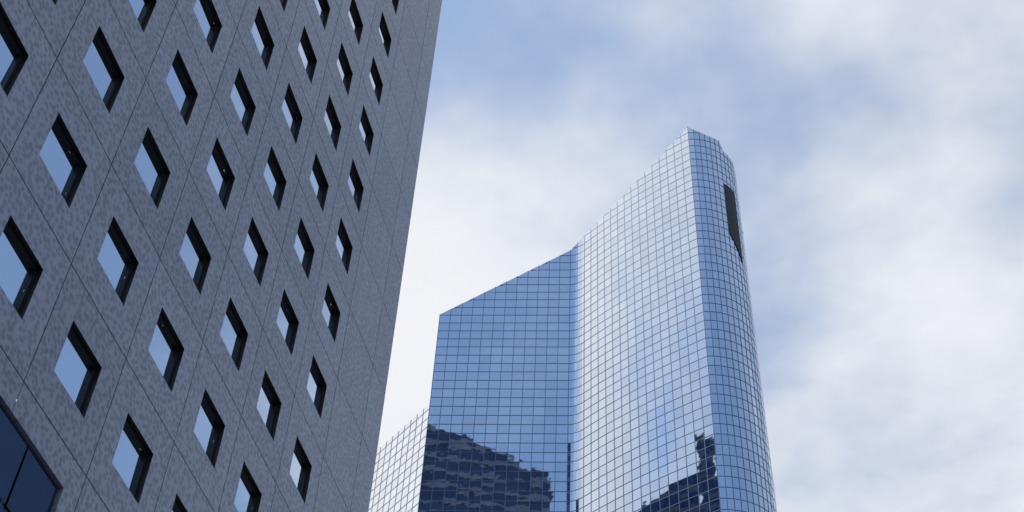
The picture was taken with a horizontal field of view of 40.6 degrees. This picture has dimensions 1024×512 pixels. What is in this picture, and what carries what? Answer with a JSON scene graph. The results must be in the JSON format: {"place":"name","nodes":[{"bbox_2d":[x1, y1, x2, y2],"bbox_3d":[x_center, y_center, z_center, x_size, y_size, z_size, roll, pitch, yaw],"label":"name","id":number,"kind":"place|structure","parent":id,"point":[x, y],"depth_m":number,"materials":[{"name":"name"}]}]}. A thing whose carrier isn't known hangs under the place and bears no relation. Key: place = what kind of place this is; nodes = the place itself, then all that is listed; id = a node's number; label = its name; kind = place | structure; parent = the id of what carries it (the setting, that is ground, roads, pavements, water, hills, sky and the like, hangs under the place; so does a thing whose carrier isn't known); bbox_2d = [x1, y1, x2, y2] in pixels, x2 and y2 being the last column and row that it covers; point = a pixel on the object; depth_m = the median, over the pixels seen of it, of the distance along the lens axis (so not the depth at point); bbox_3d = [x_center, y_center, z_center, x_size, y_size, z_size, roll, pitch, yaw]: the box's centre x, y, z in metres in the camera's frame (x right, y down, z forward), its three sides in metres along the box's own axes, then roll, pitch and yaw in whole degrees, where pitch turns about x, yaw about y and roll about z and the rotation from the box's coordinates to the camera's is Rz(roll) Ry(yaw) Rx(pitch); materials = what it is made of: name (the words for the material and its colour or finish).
{"place":"outdoors","nodes":[
{"label":"outdoors","id":0,"kind":"place"},
{"bbox_2d":[0,0,441,511],"bbox_3d":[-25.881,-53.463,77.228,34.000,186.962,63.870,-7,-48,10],"label":"stone tower","id":1,"kind":"structure","parent":0,"point":[147,364],"depth_m":38.03,"materials":[{"name":"grey stone"}]},
{"bbox_2d":[368,404,429,511],"bbox_3d":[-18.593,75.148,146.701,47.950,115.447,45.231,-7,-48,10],"label":"building","id":2,"kind":"structure","parent":0,"point":[396,483],"depth_m":170.58,"materials":[{"name":"white glass"}]},
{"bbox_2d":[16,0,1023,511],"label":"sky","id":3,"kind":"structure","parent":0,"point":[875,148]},
{"bbox_2d":[418,127,776,511],"bbox_3d":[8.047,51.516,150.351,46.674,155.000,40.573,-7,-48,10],"label":"glass tower","id":4,"kind":"structure","parent":0,"point":[645,394],"depth_m":168.43,"materials":[{"name":"blue glass"}]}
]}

